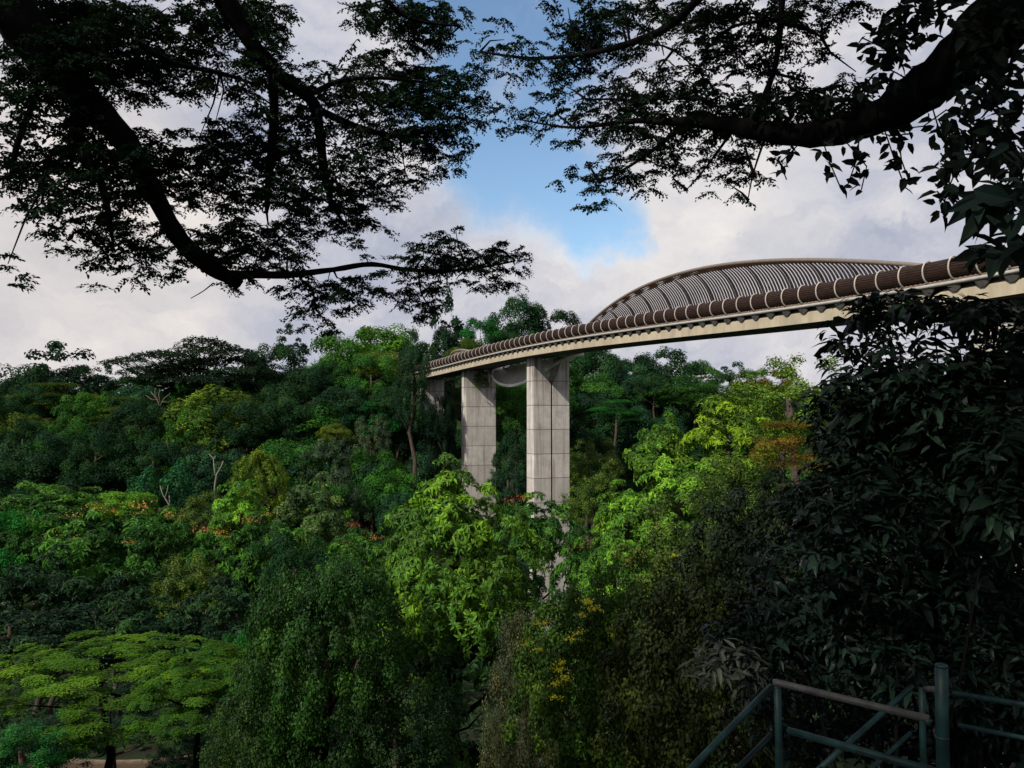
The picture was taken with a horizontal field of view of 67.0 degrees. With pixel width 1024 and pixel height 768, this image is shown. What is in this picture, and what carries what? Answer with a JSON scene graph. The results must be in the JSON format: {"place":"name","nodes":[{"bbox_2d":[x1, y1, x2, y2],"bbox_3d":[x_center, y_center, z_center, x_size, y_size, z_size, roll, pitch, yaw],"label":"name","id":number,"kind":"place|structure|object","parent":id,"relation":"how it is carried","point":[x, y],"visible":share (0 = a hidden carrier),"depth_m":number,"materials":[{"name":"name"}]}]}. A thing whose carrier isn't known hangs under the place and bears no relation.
{"place":"outdoors","nodes":[
{"label":"outdoors","id":0,"kind":"place"},
{"bbox_2d":[0,376,978,767],"bbox_3d":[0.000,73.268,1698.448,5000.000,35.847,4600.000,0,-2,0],"label":"ground","id":1,"kind":"structure","parent":0,"point":[152,746],"depth_m":94.16,"materials":[{"name":"green plant"}]},
{"bbox_2d":[0,508,55,687],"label":"forest tree","id":2,"kind":"object","parent":1,"relation":"on","point":[12,520],"visible":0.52,"depth_m":76.41,"materials":[{"name":"green plant"}]},
{"bbox_2d":[3,385,70,418],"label":"forest tree","id":3,"kind":"object","parent":1,"relation":"on","point":[14,408],"visible":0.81,"depth_m":131.11,"materials":[{"name":"green plant"}]},
{"bbox_2d":[0,709,77,767],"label":"bush","id":4,"kind":"object","parent":1,"relation":"on","point":[40,757],"visible":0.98,"depth_m":28.52,"materials":[{"name":"green plant"}]},
{"bbox_2d":[0,430,78,484],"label":"forest tree","id":5,"kind":"object","parent":1,"relation":"on","point":[55,440],"visible":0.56,"depth_m":113.22,"materials":[{"name":"green plant"}]},
{"bbox_2d":[0,448,82,494],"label":"forest tree","id":6,"kind":"object","parent":1,"relation":"on","point":[46,458],"visible":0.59,"depth_m":109.96,"materials":[{"name":"green plant"}]},
{"bbox_2d":[0,480,94,660],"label":"forest tree","id":7,"kind":"object","parent":1,"relation":"on","point":[66,495],"visible":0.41,"depth_m":84.10,"materials":[{"name":"green plant"}]},
{"bbox_2d":[0,541,99,721],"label":"forest tree","id":8,"kind":"object","parent":1,"relation":"on","point":[14,587],"visible":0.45,"depth_m":64.10,"materials":[{"name":"green plant"}]},
{"bbox_2d":[3,493,110,677],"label":"forest tree","id":9,"kind":"object","parent":1,"relation":"on","point":[35,541],"visible":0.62,"depth_m":77.63,"materials":[{"name":"green plant"}]},
{"bbox_2d":[0,706,118,767],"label":"bush","id":10,"kind":"object","parent":1,"relation":"on","point":[53,723],"visible":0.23,"depth_m":39.23,"materials":[{"name":"green plant"}]},
{"bbox_2d":[12,340,109,402],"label":"forest tree","id":11,"kind":"object","parent":1,"relation":"on","point":[55,345],"visible":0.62,"depth_m":144.57,"materials":[{"name":"green plant"}]},
{"bbox_2d":[0,603,123,719],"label":"forest tree","id":12,"kind":"object","parent":1,"relation":"on","point":[49,633],"visible":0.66,"depth_m":55.81,"materials":[{"name":"green plant"}]},
{"bbox_2d":[20,364,115,404],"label":"forest tree","id":13,"kind":"object","parent":1,"relation":"on","point":[56,375],"visible":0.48,"depth_m":147.38,"materials":[{"name":"green plant"}]},
{"bbox_2d":[50,391,117,429],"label":"forest tree","id":14,"kind":"object","parent":1,"relation":"on","point":[85,401],"visible":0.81,"depth_m":129.05,"materials":[{"name":"green plant"}]},
{"bbox_2d":[59,428,134,494],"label":"forest tree","id":15,"kind":"object","parent":1,"relation":"on","point":[101,445],"visible":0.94,"depth_m":110.55,"materials":[{"name":"green plant"}]},
{"bbox_2d":[35,566,171,714],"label":"forest tree","id":16,"kind":"object","parent":1,"relation":"on","point":[116,611],"visible":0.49,"depth_m":64.19,"materials":[{"name":"green plant"}]},
{"bbox_2d":[55,459,154,508],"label":"forest tree","id":17,"kind":"object","parent":1,"relation":"on","point":[69,477],"visible":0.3,"depth_m":109.06,"materials":[{"name":"green plant"}]},
{"bbox_2d":[38,500,174,700],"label":"flame tree","id":18,"kind":"object","parent":1,"relation":"on","point":[80,543],"visible":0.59,"depth_m":71.43,"materials":[{"name":"green plant"}]},
{"bbox_2d":[25,675,193,767],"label":"feathery tree","id":19,"kind":"object","parent":1,"relation":"on","point":[123,691],"visible":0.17,"depth_m":46.23,"materials":[{"name":"green plant"}]},
{"bbox_2d":[86,491,158,575],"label":"forest tree","id":20,"kind":"object","parent":1,"relation":"on","point":[116,497],"visible":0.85,"depth_m":84.03,"materials":[{"name":"green plant"}]},
{"bbox_2d":[0,629,247,767],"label":"feathery tree","id":21,"kind":"object","parent":1,"relation":"on","point":[82,731],"visible":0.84,"depth_m":33.70,"materials":[{"name":"green plant"}]},
{"bbox_2d":[97,398,179,471],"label":"forest tree","id":22,"kind":"object","parent":1,"relation":"on","point":[150,416],"visible":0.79,"depth_m":119.89,"materials":[{"name":"green plant"}]},
{"bbox_2d":[108,438,192,515],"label":"forest tree","id":23,"kind":"object","parent":1,"relation":"on","point":[159,450],"visible":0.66,"depth_m":111.03,"materials":[{"name":"green plant"}]},
{"bbox_2d":[94,595,210,717],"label":"forest tree","id":24,"kind":"object","parent":1,"relation":"on","point":[128,625],"visible":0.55,"depth_m":58.39,"materials":[{"name":"green plant"}]},
{"bbox_2d":[114,496,199,607],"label":"flame tree","id":25,"kind":"object","parent":1,"relation":"on","point":[166,544],"visible":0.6,"depth_m":73.52,"materials":[{"name":"green plant"}]},
{"bbox_2d":[155,457,199,562],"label":"creeper stump","id":26,"kind":"object","parent":1,"relation":"on","point":[176,485],"visible":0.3,"depth_m":102.71,"materials":[{"name":"green plant"}]},
{"bbox_2d":[147,550,226,701],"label":"forest tree","id":27,"kind":"object","parent":1,"relation":"on","point":[199,569],"visible":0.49,"depth_m":65.02,"materials":[{"name":"green plant"}]},
{"bbox_2d":[140,714,234,767],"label":"bush","id":28,"kind":"object","parent":1,"relation":"on","point":[170,760],"visible":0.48,"depth_m":37.91,"materials":[{"name":"green plant"}]},
{"bbox_2d":[120,655,260,767],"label":"feathery tree","id":29,"kind":"object","parent":1,"relation":"on","point":[199,684],"visible":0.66,"depth_m":31.23,"materials":[{"name":"green plant"}]},
{"bbox_2d":[96,335,288,422],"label":"forest tree","id":30,"kind":"object","parent":1,"relation":"on","point":[197,350],"visible":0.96,"depth_m":135.07,"materials":[{"name":"green plant"}]},
{"bbox_2d":[164,407,223,496],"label":"forest tree","id":31,"kind":"object","parent":1,"relation":"on","point":[188,438],"visible":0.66,"depth_m":117.45,"materials":[{"name":"green plant"}]},
{"bbox_2d":[114,356,282,403],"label":"forest tree","id":32,"kind":"object","parent":1,"relation":"on","point":[163,385],"visible":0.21,"depth_m":137.75,"materials":[{"name":"green plant"}]},
{"bbox_2d":[168,488,238,643],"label":"forest tree","id":33,"kind":"object","parent":1,"relation":"on","point":[196,512],"visible":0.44,"depth_m":82.41,"materials":[{"name":"green plant"}]},
{"bbox_2d":[153,383,264,469],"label":"forest tree","id":34,"kind":"object","parent":1,"relation":"on","point":[195,402],"visible":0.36,"depth_m":120.14,"materials":[{"name":"green plant"}]},
{"bbox_2d":[175,448,245,502],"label":"forest tree","id":35,"kind":"object","parent":1,"relation":"on","point":[219,459],"visible":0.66,"depth_m":108.91,"materials":[{"name":"green plant"}]},
{"bbox_2d":[172,522,258,705],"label":"flame tree","id":36,"kind":"object","parent":1,"relation":"on","point":[221,552],"visible":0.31,"depth_m":70.08,"materials":[{"name":"plant"}]},
{"bbox_2d":[149,573,285,707],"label":"forest tree","id":37,"kind":"object","parent":1,"relation":"on","point":[229,602],"visible":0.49,"depth_m":58.52,"materials":[{"name":"green plant"}]},
{"bbox_2d":[206,399,268,456],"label":"forest tree","id":38,"kind":"object","parent":1,"relation":"on","point":[237,437],"visible":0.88,"depth_m":117.52,"materials":[{"name":"green plant"}]},
{"bbox_2d":[206,478,273,653],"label":"forest tree","id":39,"kind":"object","parent":1,"relation":"on","point":[227,502],"visible":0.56,"depth_m":77.03,"materials":[{"name":"green plant"}]},
{"bbox_2d":[226,447,289,593],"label":"forest tree","id":40,"kind":"object","parent":1,"relation":"on","point":[257,458],"visible":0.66,"depth_m":94.91,"materials":[{"name":"green plant"}]},
{"bbox_2d":[196,651,330,767],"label":"bush","id":41,"kind":"object","parent":1,"relation":"on","point":[226,713],"visible":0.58,"depth_m":27.91,"materials":[{"name":"green plant"}]},
{"bbox_2d":[226,507,305,609],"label":"flame tree","id":42,"kind":"object","parent":1,"relation":"on","point":[254,549],"visible":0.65,"depth_m":69.69,"materials":[{"name":"green plant"}]},
{"bbox_2d":[0,0,534,338],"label":"rain tree","id":43,"kind":"object","parent":1,"relation":"on","point":[77,52],"visible":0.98,"depth_m":10.10,"materials":[{"name":"green plant"}]},
{"bbox_2d":[7,39,473,278],"bbox_3d":[-2.953,-2.921,9.885,5.859,3.551,1.919,2,-3,-38],"label":"creeper","id":44,"kind":"object","parent":43,"relation":"hanging from","point":[114,227],"visible":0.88,"depth_m":9.93,"materials":[{"name":"green plant"}]},
{"bbox_2d":[244,343,310,399],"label":"forest tree","id":45,"kind":"object","parent":1,"relation":"on","point":[286,353],"visible":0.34,"depth_m":145.89,"materials":[{"name":"green plant"}]},
{"bbox_2d":[248,385,314,448],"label":"forest tree","id":46,"kind":"object","parent":1,"relation":"on","point":[285,405],"visible":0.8,"depth_m":118.14,"materials":[{"name":"green plant"}]},
{"bbox_2d":[230,438,332,499],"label":"forest tree","id":47,"kind":"object","parent":1,"relation":"on","point":[276,448],"visible":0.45,"depth_m":106.72,"materials":[{"name":"green plant"}]},
{"bbox_2d":[256,530,331,704],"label":"forest tree","id":48,"kind":"object","parent":1,"relation":"on","point":[280,544],"visible":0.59,"depth_m":66.10,"materials":[{"name":"green plant"}]},
{"bbox_2d":[259,369,353,429],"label":"forest tree","id":49,"kind":"object","parent":1,"relation":"on","point":[297,378],"visible":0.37,"depth_m":130.60,"materials":[{"name":"green plant"}]},
{"bbox_2d":[268,470,354,682],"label":"forest tree","id":50,"kind":"object","parent":1,"relation":"on","point":[313,522],"visible":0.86,"depth_m":76.22,"materials":[{"name":"green plant"}]},
{"bbox_2d":[264,403,358,464],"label":"forest tree","id":51,"kind":"object","parent":1,"relation":"on","point":[315,422],"visible":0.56,"depth_m":119.02,"materials":[{"name":"green plant"}]},
{"bbox_2d":[295,437,353,496],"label":"forest tree","id":52,"kind":"object","parent":1,"relation":"on","point":[318,455],"visible":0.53,"depth_m":107.72,"materials":[{"name":"green plant"}]},
{"bbox_2d":[237,532,417,767],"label":"dense tree","id":53,"kind":"object","parent":1,"relation":"on","point":[303,624],"visible":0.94,"depth_m":28.20,"materials":[{"name":"green plant"}]},
{"bbox_2d":[310,385,373,465],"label":"forest tree","id":54,"kind":"object","parent":1,"relation":"on","point":[347,399],"visible":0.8,"depth_m":121.85,"materials":[{"name":"green plant"}]},
{"bbox_2d":[317,466,371,545],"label":"forest tree","id":55,"kind":"object","parent":1,"relation":"on","point":[362,508],"visible":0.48,"depth_m":98.48,"materials":[{"name":"green plant"}]},
{"bbox_2d":[306,332,384,400],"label":"forest tree","id":56,"kind":"object","parent":1,"relation":"on","point":[328,343],"visible":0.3,"depth_m":139.96,"materials":[{"name":"green plant"}]},
{"bbox_2d":[313,520,396,696],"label":"flame tree","id":57,"kind":"object","parent":1,"relation":"on","point":[370,547],"visible":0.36,"depth_m":62.76,"materials":[{"name":"plant"}]},
{"bbox_2d":[333,353,402,424],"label":"forest tree","id":58,"kind":"object","parent":1,"relation":"on","point":[359,381],"visible":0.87,"depth_m":129.96,"materials":[{"name":"green plant"}]},
{"bbox_2d":[344,413,394,465],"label":"forest tree","id":59,"kind":"object","parent":1,"relation":"on","point":[364,441],"visible":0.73,"depth_m":115.87,"materials":[{"name":"green plant"}]},
{"bbox_2d":[336,447,408,531],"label":"forest tree","id":60,"kind":"object","parent":1,"relation":"on","point":[359,458],"visible":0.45,"depth_m":110.12,"materials":[{"name":"green plant"}]},
{"bbox_2d":[338,323,420,385],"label":"forest tree","id":61,"kind":"object","parent":1,"relation":"on","point":[394,343],"visible":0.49,"depth_m":145.45,"materials":[{"name":"green plant"}]},
{"bbox_2d":[360,467,421,546],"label":"forest tree","id":62,"kind":"object","parent":1,"relation":"on","point":[372,490],"visible":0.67,"depth_m":103.34,"materials":[{"name":"green plant"}]},
{"bbox_2d":[325,659,467,767],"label":"bush","id":63,"kind":"object","parent":1,"relation":"on","point":[394,761],"visible":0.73,"depth_m":28.27,"materials":[{"name":"green plant"}]},
{"bbox_2d":[388,325,433,539],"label":"forest tree","id":64,"kind":"object","parent":1,"relation":"on","point":[407,367],"visible":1,"depth_m":109.49,"materials":[{"name":"green plant"}]},
{"bbox_2d":[419,282,463,379],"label":"forest tree","id":65,"kind":"object","parent":1,"relation":"on","point":[455,322],"visible":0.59,"depth_m":151.31,"materials":[{"name":"green plant"}]},
{"bbox_2d":[426,392,457,501],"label":"forest tree","id":66,"kind":"object","parent":1,"relation":"on","point":[447,436],"visible":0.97,"depth_m":111.29,"materials":[{"name":"green plant"}]},
{"bbox_2d":[365,452,554,761],"bbox_3d":[-2.679,13.705,36.337,7.991,20.934,8.236,-2,-3,37],"label":"broadleaf tree","id":67,"kind":"object","parent":1,"relation":"on","point":[465,533],"visible":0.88,"depth_m":34.63,"materials":[{"name":"green plant"}]},
{"bbox_2d":[360,640,563,767],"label":"broadleaf tree","id":68,"kind":"object","parent":1,"relation":"on","point":[473,753],"visible":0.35,"depth_m":32.75,"materials":[{"name":"green plant"}]},
{"bbox_2d":[0,366,1001,767],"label":"undergrowth","id":69,"kind":"object","parent":1,"relation":"on","point":[122,714],"visible":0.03,"depth_m":71.50,"materials":[{"name":"green plant"}]},
{"bbox_2d":[485,456,526,539],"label":"forest tree","id":70,"kind":"object","parent":1,"relation":"on","point":[507,476],"visible":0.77,"depth_m":97.01,"materials":[{"name":"green plant"}]},
{"bbox_2d":[491,428,526,505],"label":"forest tree","id":71,"kind":"object","parent":1,"relation":"on","point":[511,443],"visible":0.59,"depth_m":108.27,"materials":[{"name":"green plant"}]},
{"bbox_2d":[494,385,526,511],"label":"forest tree","id":72,"kind":"object","parent":1,"relation":"on","point":[508,405],"visible":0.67,"depth_m":113.84,"materials":[{"name":"green plant"}]},
{"bbox_2d":[488,292,551,340],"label":"forest tree","id":73,"kind":"object","parent":1,"relation":"on","point":[522,305],"visible":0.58,"depth_m":154.35,"materials":[{"name":"green plant"}]},
{"bbox_2d":[477,604,571,767],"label":"shrub","id":74,"kind":"object","parent":1,"relation":"on","point":[522,750],"visible":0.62,"depth_m":18.11,"materials":[{"name":"green plant"}]},
{"bbox_2d":[490,491,579,726],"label":"flame tree","id":75,"kind":"object","parent":1,"relation":"on","point":[547,527],"visible":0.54,"depth_m":58.61,"materials":[{"name":"green plant"}]},
{"bbox_2d":[548,525,613,689],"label":"flame tree","id":76,"kind":"object","parent":1,"relation":"on","point":[580,554],"visible":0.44,"depth_m":54.72,"materials":[{"name":"plant"}]},
{"bbox_2d":[497,554,685,767],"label":"flowering shrub","id":77,"kind":"object","parent":1,"relation":"on","point":[589,632],"visible":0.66,"depth_m":16.24,"materials":[{"name":"green plant"}]},
{"bbox_2d":[559,473,623,544],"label":"forest tree","id":78,"kind":"object","parent":1,"relation":"on","point":[579,507],"visible":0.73,"depth_m":88.66,"materials":[{"name":"green plant"}]},
{"bbox_2d":[569,437,625,585],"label":"forest tree","id":79,"kind":"object","parent":1,"relation":"on","point":[607,462],"visible":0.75,"depth_m":98.30,"materials":[{"name":"green plant"}]},
{"bbox_2d":[570,371,628,416],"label":"forest tree","id":80,"kind":"object","parent":1,"relation":"on","point":[588,388],"visible":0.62,"depth_m":131.15,"materials":[{"name":"green plant"}]},
{"bbox_2d":[575,528,658,705],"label":"forest tree","id":81,"kind":"object","parent":1,"relation":"on","point":[600,555],"visible":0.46,"depth_m":32.08,"materials":[{"name":"green plant"}]},
{"bbox_2d":[591,478,661,621],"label":"forest tree","id":82,"kind":"object","parent":1,"relation":"on","point":[608,514],"visible":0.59,"depth_m":37.08,"materials":[{"name":"green plant"}]},
{"bbox_2d":[617,404,688,490],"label":"forest tree","id":83,"kind":"object","parent":1,"relation":"on","point":[632,428],"visible":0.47,"depth_m":115.68,"materials":[{"name":"green plant"}]},
{"bbox_2d":[630,374,678,424],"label":"forest tree","id":84,"kind":"object","parent":1,"relation":"on","point":[652,383],"visible":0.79,"depth_m":132.23,"materials":[{"name":"green plant"}]},
{"bbox_2d":[622,411,691,726],"bbox_3d":[7.766,12.988,40.479,3.702,23.135,3.699,0,-2,0],"label":"forest tree","id":85,"kind":"object","parent":1,"relation":"on","point":[655,438],"visible":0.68,"depth_m":40.29,"materials":[{"name":"green plant"}]},
{"bbox_2d":[629,345,706,391],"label":"forest tree","id":86,"kind":"object","parent":1,"relation":"on","point":[649,363],"visible":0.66,"depth_m":147.50,"materials":[{"name":"green plant"}]},
{"bbox_2d":[608,488,750,746],"bbox_3d":[5.629,11.504,24.735,5.088,16.490,5.719,0,-2,0],"label":"forest tree","id":87,"kind":"object","parent":1,"relation":"on","point":[662,557],"visible":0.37,"depth_m":24.84,"materials":[{"name":"green plant"}]},
{"bbox_2d":[634,453,731,675],"bbox_3d":[7.879,13.784,35.366,4.405,21.129,5.038,-1,-2,21],"label":"forest tree","id":88,"kind":"object","parent":1,"relation":"on","point":[668,482],"visible":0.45,"depth_m":34.85,"materials":[{"name":"green plant"}]},
{"bbox_2d":[584,544,804,767],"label":"shrub","id":89,"kind":"object","parent":1,"relation":"on","point":[688,729],"visible":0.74,"depth_m":12.85,"materials":[{"name":"green plant"}]},
{"bbox_2d":[394,246,1023,631],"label":"footbridge","id":90,"kind":"object","parent":1,"relation":"on","point":[806,307],"visible":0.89,"depth_m":69.93,"materials":[{"name":"grey concrete"}]},
{"bbox_2d":[676,633,772,767],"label":"broadleaf sapling","id":91,"kind":"object","parent":1,"relation":"on","point":[710,674],"visible":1,"depth_m":7.48,"materials":[{"name":"green plant"}]},
{"bbox_2d":[673,394,778,757],"bbox_3d":[10.696,12.547,37.315,5.567,24.145,4.579,0,-2,0],"label":"forest tree","id":92,"kind":"object","parent":1,"relation":"on","point":[725,423],"visible":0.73,"depth_m":36.95,"materials":[{"name":"green plant"}]},
{"bbox_2d":[460,0,1023,215],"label":"rain tree","id":93,"kind":"object","parent":1,"relation":"on","point":[930,76],"visible":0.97,"depth_m":8.60,"materials":[{"name":"green plant"}]},
{"bbox_2d":[744,0,1023,232],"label":"creeper","id":94,"kind":"object","parent":93,"relation":"hanging from","point":[980,131],"visible":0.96,"depth_m":5.87,"materials":[{"name":"green plant"}]},
{"bbox_2d":[945,142,1023,246],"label":"leafy twig","id":95,"kind":"object","parent":93,"relation":"attached to","point":[994,204],"visible":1,"depth_m":3.25,"materials":[{"name":"green plant"}]},
{"bbox_2d":[950,219,1023,281],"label":"leafy twig","id":96,"kind":"object","parent":93,"relation":"attached to","point":[999,257],"visible":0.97,"depth_m":3.31,"materials":[{"name":"green plant"}]},
{"bbox_2d":[682,455,826,750],"bbox_3d":[9.713,12.568,30.555,5.990,19.565,4.911,0,-2,0],"label":"forest tree","id":97,"kind":"object","parent":1,"relation":"on","point":[750,487],"visible":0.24,"depth_m":30.36,"materials":[{"name":"green plant"}]},
{"bbox_2d":[668,460,860,748],"bbox_3d":[4.511,6.585,13.790,3.118,10.458,2.916,-2,-3,38],"label":"leaved tree","id":98,"kind":"object","parent":1,"relation":"on","point":[735,538],"visible":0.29,"depth_m":13.62,"materials":[{"name":"green plant"}]},
{"bbox_2d":[699,352,850,767],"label":"forest tree","id":99,"kind":"object","parent":1,"relation":"on","point":[768,394],"visible":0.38,"depth_m":43.25,"materials":[{"name":"green plant"}]},
{"bbox_2d":[741,418,822,749],"bbox_3d":[10.735,11.194,29.537,3.676,19.764,4.061,0,-2,0],"label":"forest tree","id":100,"kind":"object","parent":1,"relation":"on","point":[781,460],"visible":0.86,"depth_m":29.71,"materials":[{"name":"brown plant"}]},
{"bbox_2d":[694,454,1023,767],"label":"glossy shrub","id":101,"kind":"object","parent":1,"relation":"on","point":[882,660],"visible":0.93,"depth_m":7.51,"materials":[{"name":"green plant"}]},
{"bbox_2d":[794,286,1023,767],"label":"glossy tree","id":102,"kind":"object","parent":1,"relation":"on","point":[927,416],"visible":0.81,"depth_m":7.60,"materials":[{"name":"green plant"}]},
{"bbox_2d":[0,0,1023,393],"label":"sky","id":103,"kind":"structure","parent":0,"point":[582,264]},
{"bbox_2d":[687,662,1023,767],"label":"stair railing","id":104,"kind":"object","parent":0,"point":[940,688],"visible":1,"depth_m":5.30,"materials":[{"name":"grey metal"}]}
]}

